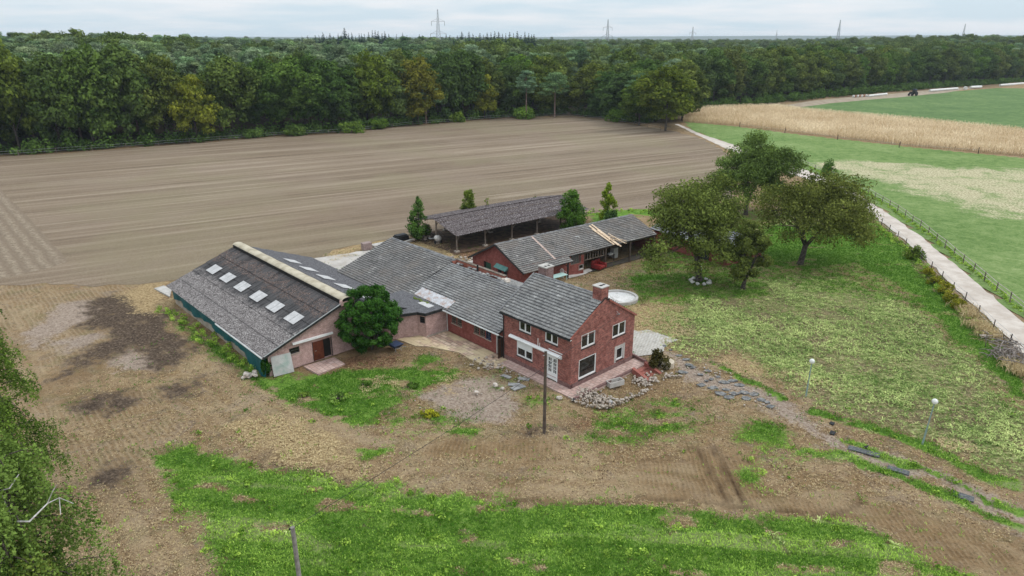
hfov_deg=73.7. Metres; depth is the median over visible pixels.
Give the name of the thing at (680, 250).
orchard shed
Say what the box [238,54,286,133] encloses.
oak tree
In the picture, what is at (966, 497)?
rubber mat
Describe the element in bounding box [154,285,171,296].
corner slab
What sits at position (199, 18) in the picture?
sky
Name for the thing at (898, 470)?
rubber mat
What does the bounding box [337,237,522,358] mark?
farm wing
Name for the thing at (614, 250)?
old fridge
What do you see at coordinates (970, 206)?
pasture
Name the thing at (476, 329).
window
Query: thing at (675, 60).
pine tree
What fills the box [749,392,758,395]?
slate slab
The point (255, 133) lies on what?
edge bush
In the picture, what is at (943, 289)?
weed clump
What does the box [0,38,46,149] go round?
oak tree
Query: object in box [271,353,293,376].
sheet panel
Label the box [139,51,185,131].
oak tree
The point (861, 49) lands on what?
pine tree
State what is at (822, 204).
walnut tree
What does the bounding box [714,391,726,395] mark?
slate slab
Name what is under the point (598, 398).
rubble
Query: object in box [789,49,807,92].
oak tree
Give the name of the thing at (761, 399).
slate slab
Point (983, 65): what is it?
oak tree
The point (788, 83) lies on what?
oak tree
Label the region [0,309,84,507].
weeping birch
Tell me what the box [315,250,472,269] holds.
courtyard
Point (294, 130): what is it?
edge bush
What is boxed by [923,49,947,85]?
oak tree
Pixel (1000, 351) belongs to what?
brush heap
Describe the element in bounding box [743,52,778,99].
oak tree
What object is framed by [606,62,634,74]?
oak tree
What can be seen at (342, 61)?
pine tree
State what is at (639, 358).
terrace kerb
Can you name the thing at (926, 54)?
oak tree
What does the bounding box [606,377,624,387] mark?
stone trough
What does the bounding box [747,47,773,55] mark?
oak tree
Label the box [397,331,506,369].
patio
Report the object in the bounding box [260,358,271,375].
ivy bush
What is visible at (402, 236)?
water tank
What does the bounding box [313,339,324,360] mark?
door
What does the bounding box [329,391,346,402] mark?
weed clump
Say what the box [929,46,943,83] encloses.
pine tree
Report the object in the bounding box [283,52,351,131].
oak tree
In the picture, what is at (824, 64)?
oak tree
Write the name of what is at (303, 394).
weed clump
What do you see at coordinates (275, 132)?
field fence
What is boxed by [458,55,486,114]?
oak tree
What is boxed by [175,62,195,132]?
pine tree
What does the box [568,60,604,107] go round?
oak tree
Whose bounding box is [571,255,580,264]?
window
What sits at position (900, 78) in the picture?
oak tree
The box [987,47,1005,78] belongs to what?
oak tree
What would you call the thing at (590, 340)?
window
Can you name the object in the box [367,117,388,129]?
edge bush
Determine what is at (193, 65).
pine tree
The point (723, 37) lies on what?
hills
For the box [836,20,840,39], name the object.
power pylon
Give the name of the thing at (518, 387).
broken slab
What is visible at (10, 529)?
weeping birch
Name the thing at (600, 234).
plank
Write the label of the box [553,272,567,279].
garden table
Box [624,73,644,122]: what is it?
pine tree
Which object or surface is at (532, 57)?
oak tree
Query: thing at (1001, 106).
crop field
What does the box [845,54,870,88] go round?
oak tree
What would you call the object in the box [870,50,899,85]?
oak tree
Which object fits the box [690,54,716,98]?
oak tree
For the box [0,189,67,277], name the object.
stubble field
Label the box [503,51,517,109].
pine tree
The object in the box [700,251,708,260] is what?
door
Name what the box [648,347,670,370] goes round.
withered shrub
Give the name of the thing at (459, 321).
window
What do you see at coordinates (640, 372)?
brick steps
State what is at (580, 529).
grass
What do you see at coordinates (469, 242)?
shelter floor
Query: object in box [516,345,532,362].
window
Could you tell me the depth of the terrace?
55.84 m
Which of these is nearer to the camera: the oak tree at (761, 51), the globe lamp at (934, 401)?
the globe lamp at (934, 401)
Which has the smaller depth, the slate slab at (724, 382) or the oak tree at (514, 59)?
the slate slab at (724, 382)
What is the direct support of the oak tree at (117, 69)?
on the ground at (70, 340)
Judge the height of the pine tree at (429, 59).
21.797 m
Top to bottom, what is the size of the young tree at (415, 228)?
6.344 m
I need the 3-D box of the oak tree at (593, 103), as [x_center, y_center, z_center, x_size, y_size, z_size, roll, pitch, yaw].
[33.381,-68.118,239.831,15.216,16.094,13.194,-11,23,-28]
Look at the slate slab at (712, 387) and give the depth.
54.11 m
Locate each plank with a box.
[589,226,614,244]
[597,230,618,245]
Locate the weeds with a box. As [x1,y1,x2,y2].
[34,166,1023,575]
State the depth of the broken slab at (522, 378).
55.45 m
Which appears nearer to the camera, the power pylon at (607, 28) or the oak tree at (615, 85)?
the oak tree at (615, 85)
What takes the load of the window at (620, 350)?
in the brick house
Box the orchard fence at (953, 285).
[869,209,1023,350]
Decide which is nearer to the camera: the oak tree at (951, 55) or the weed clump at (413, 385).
the weed clump at (413, 385)
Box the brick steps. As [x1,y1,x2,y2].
[632,361,661,381]
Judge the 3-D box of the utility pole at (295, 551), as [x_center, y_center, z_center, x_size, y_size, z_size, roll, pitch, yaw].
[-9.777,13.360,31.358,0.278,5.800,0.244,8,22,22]
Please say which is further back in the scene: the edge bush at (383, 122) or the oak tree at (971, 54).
the oak tree at (971, 54)
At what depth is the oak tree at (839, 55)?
336.32 m
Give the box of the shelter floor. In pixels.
[410,211,586,254]
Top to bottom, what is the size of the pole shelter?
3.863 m
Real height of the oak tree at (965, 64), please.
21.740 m
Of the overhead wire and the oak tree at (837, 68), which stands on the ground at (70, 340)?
the oak tree at (837, 68)
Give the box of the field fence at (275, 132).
[2,114,660,154]
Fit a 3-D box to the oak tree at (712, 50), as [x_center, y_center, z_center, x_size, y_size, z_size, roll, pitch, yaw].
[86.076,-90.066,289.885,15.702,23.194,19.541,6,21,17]
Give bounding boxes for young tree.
[405,196,431,239]
[459,189,476,222]
[556,189,588,228]
[598,182,617,219]
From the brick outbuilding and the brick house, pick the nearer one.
the brick house
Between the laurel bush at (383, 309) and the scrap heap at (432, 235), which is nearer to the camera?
the laurel bush at (383, 309)
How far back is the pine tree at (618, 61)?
253.93 m
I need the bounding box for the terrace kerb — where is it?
[574,353,646,399]
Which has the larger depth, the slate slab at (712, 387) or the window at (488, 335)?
the window at (488, 335)
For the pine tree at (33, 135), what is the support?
on the ground at (70, 340)
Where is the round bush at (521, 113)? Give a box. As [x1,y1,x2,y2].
[513,105,534,119]
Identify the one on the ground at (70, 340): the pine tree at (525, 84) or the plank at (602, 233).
the pine tree at (525, 84)
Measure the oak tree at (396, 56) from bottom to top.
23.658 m
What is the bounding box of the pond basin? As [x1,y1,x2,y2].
[608,289,637,305]
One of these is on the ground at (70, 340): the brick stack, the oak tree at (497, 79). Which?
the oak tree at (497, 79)
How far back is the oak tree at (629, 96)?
214.15 m
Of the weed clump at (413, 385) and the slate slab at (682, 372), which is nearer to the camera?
the weed clump at (413, 385)
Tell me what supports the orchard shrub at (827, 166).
on the ground at (70, 340)
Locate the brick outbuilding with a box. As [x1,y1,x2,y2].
[468,214,656,282]
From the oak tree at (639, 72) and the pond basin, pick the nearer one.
the pond basin
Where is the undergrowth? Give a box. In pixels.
[0,76,1023,155]
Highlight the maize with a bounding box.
[683,103,1023,155]
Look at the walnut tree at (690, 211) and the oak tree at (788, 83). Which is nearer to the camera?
the walnut tree at (690, 211)
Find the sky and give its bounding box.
[0,0,1023,36]
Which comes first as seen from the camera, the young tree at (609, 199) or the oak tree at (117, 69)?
the young tree at (609, 199)
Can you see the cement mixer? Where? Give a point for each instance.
(437, 238)
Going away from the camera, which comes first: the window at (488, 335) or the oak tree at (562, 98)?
the window at (488, 335)
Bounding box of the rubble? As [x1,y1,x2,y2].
[389,256,771,423]
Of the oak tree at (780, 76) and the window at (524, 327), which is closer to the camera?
the window at (524, 327)
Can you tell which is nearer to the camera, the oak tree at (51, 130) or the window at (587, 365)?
the window at (587, 365)
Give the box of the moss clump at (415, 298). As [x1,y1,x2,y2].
[413,296,429,303]
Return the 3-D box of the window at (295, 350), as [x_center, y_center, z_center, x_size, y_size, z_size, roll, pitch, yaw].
[-18.172,5.236,56.980,0.830,0.605,0.788,0,20,0]
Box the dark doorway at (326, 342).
[323,337,330,356]
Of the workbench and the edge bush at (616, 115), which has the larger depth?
the edge bush at (616, 115)
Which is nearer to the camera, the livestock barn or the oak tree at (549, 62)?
the livestock barn
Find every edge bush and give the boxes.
[242,128,261,138]
[283,124,306,135]
[338,120,365,133]
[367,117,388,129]
[448,111,464,121]
[603,107,627,122]
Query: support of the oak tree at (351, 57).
on the ground at (70, 340)
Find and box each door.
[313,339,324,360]
[486,262,490,268]
[498,337,502,358]
[547,356,552,378]
[552,358,556,380]
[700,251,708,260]
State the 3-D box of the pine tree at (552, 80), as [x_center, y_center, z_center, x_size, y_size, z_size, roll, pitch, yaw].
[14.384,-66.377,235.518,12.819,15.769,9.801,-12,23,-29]
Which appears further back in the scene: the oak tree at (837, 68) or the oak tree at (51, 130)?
the oak tree at (837, 68)
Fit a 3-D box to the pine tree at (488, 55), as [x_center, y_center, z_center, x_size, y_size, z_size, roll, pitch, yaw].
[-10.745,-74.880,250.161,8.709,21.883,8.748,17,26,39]
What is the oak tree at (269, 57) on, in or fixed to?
on the ground at (70, 340)
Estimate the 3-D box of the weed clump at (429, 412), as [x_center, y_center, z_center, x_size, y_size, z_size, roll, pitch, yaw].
[-6.091,9.203,50.078,1.566,0.651,1.040,16,25,36]
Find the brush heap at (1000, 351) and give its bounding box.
[979,330,1023,365]
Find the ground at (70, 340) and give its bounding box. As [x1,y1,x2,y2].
[0,74,1023,575]
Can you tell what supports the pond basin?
on the ground at (70, 340)
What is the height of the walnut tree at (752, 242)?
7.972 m
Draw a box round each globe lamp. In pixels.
[805,359,814,396]
[921,399,937,443]
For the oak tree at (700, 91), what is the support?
on the ground at (70, 340)
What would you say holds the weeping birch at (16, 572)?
on the ground at (70, 340)
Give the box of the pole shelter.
[415,194,587,252]
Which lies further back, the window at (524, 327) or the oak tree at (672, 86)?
the oak tree at (672, 86)
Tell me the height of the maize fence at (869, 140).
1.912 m
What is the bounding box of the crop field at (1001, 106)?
[802,88,1023,129]
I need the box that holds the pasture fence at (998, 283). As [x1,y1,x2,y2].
[801,160,1023,306]
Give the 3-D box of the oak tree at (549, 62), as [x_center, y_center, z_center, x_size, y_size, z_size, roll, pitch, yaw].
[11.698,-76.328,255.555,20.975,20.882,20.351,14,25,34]
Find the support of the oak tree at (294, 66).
on the ground at (70, 340)
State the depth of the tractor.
331.05 m
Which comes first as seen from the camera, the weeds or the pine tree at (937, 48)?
the weeds
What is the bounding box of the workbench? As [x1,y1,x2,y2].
[594,253,614,260]
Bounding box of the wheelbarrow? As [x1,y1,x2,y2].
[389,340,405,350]
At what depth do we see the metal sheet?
65.26 m
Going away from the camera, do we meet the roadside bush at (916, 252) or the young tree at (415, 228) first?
the roadside bush at (916, 252)
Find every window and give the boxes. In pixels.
[289,346,300,354]
[420,316,424,322]
[451,316,456,325]
[457,318,461,327]
[473,325,478,335]
[479,328,484,338]
[485,331,491,341]
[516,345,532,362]
[518,321,530,335]
[544,332,557,346]
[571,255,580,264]
[578,353,595,380]
[581,330,595,350]
[612,320,625,339]
[616,346,622,361]
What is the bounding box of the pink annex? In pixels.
[370,290,446,339]
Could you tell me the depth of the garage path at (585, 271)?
82.55 m
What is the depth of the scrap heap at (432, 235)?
93.72 m
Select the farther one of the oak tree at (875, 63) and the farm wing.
the oak tree at (875, 63)
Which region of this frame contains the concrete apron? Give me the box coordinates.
[632,330,677,355]
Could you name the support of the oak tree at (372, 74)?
on the ground at (70, 340)
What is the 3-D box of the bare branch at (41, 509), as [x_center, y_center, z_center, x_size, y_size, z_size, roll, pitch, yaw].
[-16.573,7.877,23.212,3.640,2.144,1.203,8,21,20]
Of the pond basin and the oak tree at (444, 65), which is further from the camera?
the oak tree at (444, 65)
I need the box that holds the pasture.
[685,122,1023,322]
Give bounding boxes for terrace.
[500,358,643,399]
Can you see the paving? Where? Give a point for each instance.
(322, 367)
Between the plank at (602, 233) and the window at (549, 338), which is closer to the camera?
the window at (549, 338)
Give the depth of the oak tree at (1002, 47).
434.79 m
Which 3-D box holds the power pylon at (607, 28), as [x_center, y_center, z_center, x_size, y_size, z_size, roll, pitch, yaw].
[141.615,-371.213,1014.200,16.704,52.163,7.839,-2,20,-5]
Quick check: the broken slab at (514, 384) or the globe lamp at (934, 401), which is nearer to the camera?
the globe lamp at (934, 401)
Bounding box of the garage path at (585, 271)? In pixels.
[569,268,591,277]
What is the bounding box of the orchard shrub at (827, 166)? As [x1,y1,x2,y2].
[818,158,838,176]
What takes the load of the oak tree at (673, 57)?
on the ground at (70, 340)
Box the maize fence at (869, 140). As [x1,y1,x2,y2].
[739,124,979,153]
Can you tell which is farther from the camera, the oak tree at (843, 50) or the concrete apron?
the oak tree at (843, 50)
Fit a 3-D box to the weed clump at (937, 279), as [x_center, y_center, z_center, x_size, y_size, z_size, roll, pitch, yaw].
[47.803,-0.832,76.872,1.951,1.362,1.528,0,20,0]
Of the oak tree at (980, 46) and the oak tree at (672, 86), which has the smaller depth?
the oak tree at (672, 86)
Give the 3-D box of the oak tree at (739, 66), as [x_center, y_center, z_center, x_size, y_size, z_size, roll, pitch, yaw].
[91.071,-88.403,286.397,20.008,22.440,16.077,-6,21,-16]
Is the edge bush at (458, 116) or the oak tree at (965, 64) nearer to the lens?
the edge bush at (458, 116)
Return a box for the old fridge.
[610,246,617,257]
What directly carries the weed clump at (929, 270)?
on the ground at (70, 340)
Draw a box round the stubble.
[27,259,1023,575]
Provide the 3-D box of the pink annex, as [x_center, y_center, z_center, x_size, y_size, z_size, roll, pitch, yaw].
[-10.906,2.930,64.138,6.833,2.520,6.936,18,27,40]
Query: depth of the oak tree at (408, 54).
234.50 m
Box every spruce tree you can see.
[341,28,347,39]
[376,33,381,43]
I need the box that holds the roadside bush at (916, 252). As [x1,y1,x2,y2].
[903,244,926,259]
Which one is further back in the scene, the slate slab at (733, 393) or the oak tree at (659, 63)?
the oak tree at (659, 63)
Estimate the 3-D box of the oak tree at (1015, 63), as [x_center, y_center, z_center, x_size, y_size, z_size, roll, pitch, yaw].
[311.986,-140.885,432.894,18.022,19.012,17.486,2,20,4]
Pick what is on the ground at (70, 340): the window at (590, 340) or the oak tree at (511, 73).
the oak tree at (511, 73)
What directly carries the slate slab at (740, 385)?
on the ground at (70, 340)
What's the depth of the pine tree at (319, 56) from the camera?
205.30 m
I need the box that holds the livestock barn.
[166,242,407,376]
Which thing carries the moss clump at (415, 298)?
on the pink annex
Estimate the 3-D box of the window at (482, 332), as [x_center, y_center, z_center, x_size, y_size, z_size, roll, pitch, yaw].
[-2.617,4.008,60.857,0.665,0.855,0.699,0,20,0]
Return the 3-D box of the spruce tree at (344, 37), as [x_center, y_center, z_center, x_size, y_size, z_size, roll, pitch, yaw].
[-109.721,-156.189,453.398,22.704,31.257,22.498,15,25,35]
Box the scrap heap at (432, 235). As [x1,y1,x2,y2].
[409,229,442,240]
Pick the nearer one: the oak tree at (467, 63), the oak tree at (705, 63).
the oak tree at (467, 63)
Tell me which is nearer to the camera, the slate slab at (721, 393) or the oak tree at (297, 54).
the slate slab at (721, 393)
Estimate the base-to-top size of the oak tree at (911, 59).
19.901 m
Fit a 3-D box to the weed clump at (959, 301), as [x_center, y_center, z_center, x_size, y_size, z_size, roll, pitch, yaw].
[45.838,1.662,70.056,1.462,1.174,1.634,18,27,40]
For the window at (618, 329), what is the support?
in the brick house
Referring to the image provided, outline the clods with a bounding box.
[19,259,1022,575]
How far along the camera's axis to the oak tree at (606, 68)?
247.93 m
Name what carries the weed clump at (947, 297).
on the ground at (70, 340)
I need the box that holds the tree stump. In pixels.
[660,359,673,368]
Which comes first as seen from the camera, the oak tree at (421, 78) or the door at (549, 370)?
the door at (549, 370)
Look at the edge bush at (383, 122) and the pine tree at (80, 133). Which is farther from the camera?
the edge bush at (383, 122)
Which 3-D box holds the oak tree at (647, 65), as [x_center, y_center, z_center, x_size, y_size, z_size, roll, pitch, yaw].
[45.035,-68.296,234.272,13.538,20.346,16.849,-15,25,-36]
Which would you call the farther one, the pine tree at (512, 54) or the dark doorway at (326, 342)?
the pine tree at (512, 54)
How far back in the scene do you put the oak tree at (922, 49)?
396.77 m
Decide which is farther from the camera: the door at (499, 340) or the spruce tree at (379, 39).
the spruce tree at (379, 39)
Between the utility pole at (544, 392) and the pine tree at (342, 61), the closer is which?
the utility pole at (544, 392)
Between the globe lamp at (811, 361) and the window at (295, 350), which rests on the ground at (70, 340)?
the globe lamp at (811, 361)
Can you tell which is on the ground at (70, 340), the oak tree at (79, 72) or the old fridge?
the oak tree at (79, 72)
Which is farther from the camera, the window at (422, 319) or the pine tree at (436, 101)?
the pine tree at (436, 101)
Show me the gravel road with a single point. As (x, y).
(1001, 314)
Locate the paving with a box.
[303,357,344,374]
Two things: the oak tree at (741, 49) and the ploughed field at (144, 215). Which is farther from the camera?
the oak tree at (741, 49)
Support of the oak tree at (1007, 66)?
on the ground at (70, 340)
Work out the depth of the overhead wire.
37.71 m
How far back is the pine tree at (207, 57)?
200.31 m
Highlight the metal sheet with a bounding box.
[414,287,454,307]
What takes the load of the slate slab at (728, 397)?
on the ground at (70, 340)
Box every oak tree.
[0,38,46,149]
[5,114,56,139]
[14,51,89,149]
[49,39,130,147]
[88,42,155,143]
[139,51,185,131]
[165,73,222,137]
[193,52,263,137]
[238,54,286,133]
[254,52,288,126]
[263,54,332,123]
[278,47,316,123]
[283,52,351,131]
[346,55,369,118]
[349,48,399,116]
[350,55,383,123]
[376,57,416,123]
[384,48,408,117]
[395,54,445,124]
[402,49,417,61]
[427,51,472,120]
[447,49,490,115]
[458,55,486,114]
[471,56,506,111]
[472,74,498,118]
[496,54,536,107]
[496,59,535,109]
[509,64,560,109]
[527,53,565,78]
[528,55,563,110]
[539,68,573,111]
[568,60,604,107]
[584,63,611,111]
[585,70,619,115]
[596,68,633,112]
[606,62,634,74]
[616,81,660,124]
[627,69,660,120]
[628,58,658,114]
[633,62,697,130]
[653,59,669,69]
[657,52,697,67]
[668,60,710,120]
[679,48,702,60]
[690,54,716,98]
[705,47,723,90]
[705,50,736,101]
[713,49,752,99]
[723,45,749,90]
[728,53,768,102]
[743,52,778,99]
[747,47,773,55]
[748,48,769,96]
[762,50,785,94]
[769,44,796,66]
[769,55,797,94]
[775,51,809,96]
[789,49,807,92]
[794,54,818,95]
[799,43,821,93]
[801,50,835,95]
[814,54,847,89]
[826,49,848,89]
[829,46,850,91]
[832,51,867,87]
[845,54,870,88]
[862,46,888,87]
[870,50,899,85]
[878,50,911,86]
[882,48,907,84]
[897,51,918,86]
[906,51,926,83]
[909,48,935,82]
[915,46,934,81]
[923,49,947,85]
[939,47,961,81]
[947,48,977,79]
[947,48,979,80]
[965,48,991,79]
[974,42,994,78]
[974,46,1001,82]
[984,45,1004,78]
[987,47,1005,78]
[989,51,1013,77]
[992,50,1022,77]
[993,43,1011,79]
[1004,44,1015,76]
[1007,48,1023,78]
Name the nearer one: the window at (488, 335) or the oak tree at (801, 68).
the window at (488, 335)
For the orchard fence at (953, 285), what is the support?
on the ground at (70, 340)
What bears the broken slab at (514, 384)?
on the ground at (70, 340)
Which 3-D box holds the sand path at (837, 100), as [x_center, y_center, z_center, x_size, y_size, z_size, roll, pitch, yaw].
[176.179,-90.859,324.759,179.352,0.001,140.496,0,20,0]
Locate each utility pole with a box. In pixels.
[289,526,301,575]
[542,350,546,433]
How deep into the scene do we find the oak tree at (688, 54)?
281.11 m
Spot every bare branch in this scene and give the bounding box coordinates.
[0,474,18,519]
[16,497,71,521]
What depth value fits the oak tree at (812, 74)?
318.32 m
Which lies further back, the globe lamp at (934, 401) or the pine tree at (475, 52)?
the pine tree at (475, 52)
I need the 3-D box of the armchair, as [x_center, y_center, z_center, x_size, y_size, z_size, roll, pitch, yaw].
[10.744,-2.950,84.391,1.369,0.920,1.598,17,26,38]
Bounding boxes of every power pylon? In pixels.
[430,9,445,38]
[603,19,608,40]
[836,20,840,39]
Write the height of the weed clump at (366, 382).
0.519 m
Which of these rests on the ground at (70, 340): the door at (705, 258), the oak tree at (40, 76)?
the oak tree at (40, 76)
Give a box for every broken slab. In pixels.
[508,383,520,385]
[510,384,525,390]
[518,376,529,380]
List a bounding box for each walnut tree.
[636,169,750,281]
[705,128,811,214]
[727,220,773,289]
[749,168,885,264]
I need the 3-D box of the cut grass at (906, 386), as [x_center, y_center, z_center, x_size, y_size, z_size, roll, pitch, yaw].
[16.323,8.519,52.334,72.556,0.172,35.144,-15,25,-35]
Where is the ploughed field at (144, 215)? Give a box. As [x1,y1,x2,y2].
[0,117,732,286]
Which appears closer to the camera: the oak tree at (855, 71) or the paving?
the paving
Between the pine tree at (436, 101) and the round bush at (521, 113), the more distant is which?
the round bush at (521, 113)
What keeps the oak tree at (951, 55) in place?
on the ground at (70, 340)
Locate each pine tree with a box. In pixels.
[6,55,34,137]
[59,59,82,139]
[135,119,139,137]
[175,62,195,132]
[185,60,203,75]
[198,53,222,129]
[310,53,324,126]
[334,57,358,120]
[414,87,441,123]
[417,54,433,118]
[466,49,481,54]
[479,52,492,65]
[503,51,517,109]
[515,70,537,117]
[538,72,569,117]
[613,60,627,64]
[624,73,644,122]
[663,58,680,66]
[856,46,869,57]
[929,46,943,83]
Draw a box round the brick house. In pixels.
[499,263,636,388]
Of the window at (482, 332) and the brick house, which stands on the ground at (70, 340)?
the brick house
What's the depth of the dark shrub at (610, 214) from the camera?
101.85 m
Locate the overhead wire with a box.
[295,315,617,526]
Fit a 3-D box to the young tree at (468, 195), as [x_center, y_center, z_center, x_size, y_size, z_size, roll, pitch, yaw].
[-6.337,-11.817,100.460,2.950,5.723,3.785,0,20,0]
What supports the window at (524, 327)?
in the brick house
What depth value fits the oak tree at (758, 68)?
288.22 m
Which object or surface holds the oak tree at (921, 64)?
on the ground at (70, 340)
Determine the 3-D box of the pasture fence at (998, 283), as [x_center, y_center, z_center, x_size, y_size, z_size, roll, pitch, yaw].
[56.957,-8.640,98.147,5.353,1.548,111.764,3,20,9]
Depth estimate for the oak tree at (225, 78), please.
184.40 m
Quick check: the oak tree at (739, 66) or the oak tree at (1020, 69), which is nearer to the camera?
the oak tree at (739, 66)
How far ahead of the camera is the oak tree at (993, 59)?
412.73 m
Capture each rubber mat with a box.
[848,445,879,457]
[887,465,909,475]
[952,491,973,502]
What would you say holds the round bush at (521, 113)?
on the ground at (70, 340)
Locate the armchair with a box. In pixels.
[591,258,606,269]
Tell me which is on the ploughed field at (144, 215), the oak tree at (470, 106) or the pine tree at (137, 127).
the pine tree at (137, 127)
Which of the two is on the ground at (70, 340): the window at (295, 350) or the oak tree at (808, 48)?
the oak tree at (808, 48)
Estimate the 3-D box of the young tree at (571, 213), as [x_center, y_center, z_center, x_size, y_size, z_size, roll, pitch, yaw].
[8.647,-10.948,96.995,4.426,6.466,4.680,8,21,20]
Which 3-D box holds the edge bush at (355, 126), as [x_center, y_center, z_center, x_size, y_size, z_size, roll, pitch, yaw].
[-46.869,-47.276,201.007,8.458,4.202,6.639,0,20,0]
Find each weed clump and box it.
[298,391,309,397]
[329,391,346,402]
[360,380,372,385]
[406,382,418,388]
[418,409,439,418]
[922,266,936,275]
[925,275,944,284]
[937,279,954,294]
[942,293,958,303]
[950,298,966,308]
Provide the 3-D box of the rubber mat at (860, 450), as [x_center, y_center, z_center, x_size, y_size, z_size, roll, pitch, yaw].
[23.605,10.962,45.811,1.900,0.065,0.520,12,23,29]
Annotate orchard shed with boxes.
[650,223,760,265]
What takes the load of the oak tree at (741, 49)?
on the ground at (70, 340)
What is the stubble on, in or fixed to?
on the ground at (70, 340)
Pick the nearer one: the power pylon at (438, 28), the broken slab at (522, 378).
the broken slab at (522, 378)
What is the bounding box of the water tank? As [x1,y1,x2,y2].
[393,233,408,240]
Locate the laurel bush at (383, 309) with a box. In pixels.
[334,283,403,354]
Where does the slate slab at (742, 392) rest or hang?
on the ground at (70, 340)
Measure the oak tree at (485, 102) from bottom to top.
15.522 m
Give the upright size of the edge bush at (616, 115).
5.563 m
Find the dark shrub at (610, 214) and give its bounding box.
[604,209,617,219]
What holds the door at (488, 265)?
in the brick outbuilding
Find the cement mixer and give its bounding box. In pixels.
[429,235,441,243]
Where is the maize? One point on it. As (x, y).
(924, 131)
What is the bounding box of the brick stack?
[361,241,371,250]
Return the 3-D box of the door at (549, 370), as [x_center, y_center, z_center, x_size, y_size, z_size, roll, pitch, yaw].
[3.080,6.382,55.115,0.405,1.980,0.430,0,20,0]
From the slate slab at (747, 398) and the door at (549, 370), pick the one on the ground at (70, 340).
the slate slab at (747, 398)
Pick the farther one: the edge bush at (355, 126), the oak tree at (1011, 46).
the oak tree at (1011, 46)
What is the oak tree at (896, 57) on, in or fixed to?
on the ground at (70, 340)
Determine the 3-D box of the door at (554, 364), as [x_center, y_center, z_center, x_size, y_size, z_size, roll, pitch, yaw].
[3.444,6.518,54.744,0.413,1.980,0.429,0,20,0]
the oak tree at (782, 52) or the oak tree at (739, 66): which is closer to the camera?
the oak tree at (739, 66)
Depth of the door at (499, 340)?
58.86 m
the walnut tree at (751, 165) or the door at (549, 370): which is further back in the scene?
the walnut tree at (751, 165)
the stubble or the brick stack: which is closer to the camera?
the stubble
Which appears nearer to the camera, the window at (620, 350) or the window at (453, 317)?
the window at (620, 350)
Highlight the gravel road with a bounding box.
[675,124,1023,352]
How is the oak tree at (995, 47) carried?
on the ground at (70, 340)
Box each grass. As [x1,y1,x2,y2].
[38,225,1023,575]
[157,273,1023,551]
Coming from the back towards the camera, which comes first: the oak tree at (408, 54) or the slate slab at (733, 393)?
the oak tree at (408, 54)
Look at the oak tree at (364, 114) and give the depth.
215.48 m
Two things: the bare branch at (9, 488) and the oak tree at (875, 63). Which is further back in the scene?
the oak tree at (875, 63)
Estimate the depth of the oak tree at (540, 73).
241.50 m
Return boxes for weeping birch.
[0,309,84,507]
[0,429,126,575]
[0,533,85,575]
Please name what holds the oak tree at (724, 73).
on the ground at (70, 340)
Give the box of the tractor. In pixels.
[908,89,917,95]
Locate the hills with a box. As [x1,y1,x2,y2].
[204,35,1022,39]
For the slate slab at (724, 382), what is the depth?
54.95 m
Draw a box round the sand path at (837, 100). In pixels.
[787,88,969,107]
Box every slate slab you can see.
[678,370,688,373]
[707,385,717,389]
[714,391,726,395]
[718,380,729,383]
[724,395,734,399]
[727,391,740,395]
[734,383,744,386]
[739,390,748,394]
[741,396,750,400]
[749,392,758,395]
[756,398,765,401]

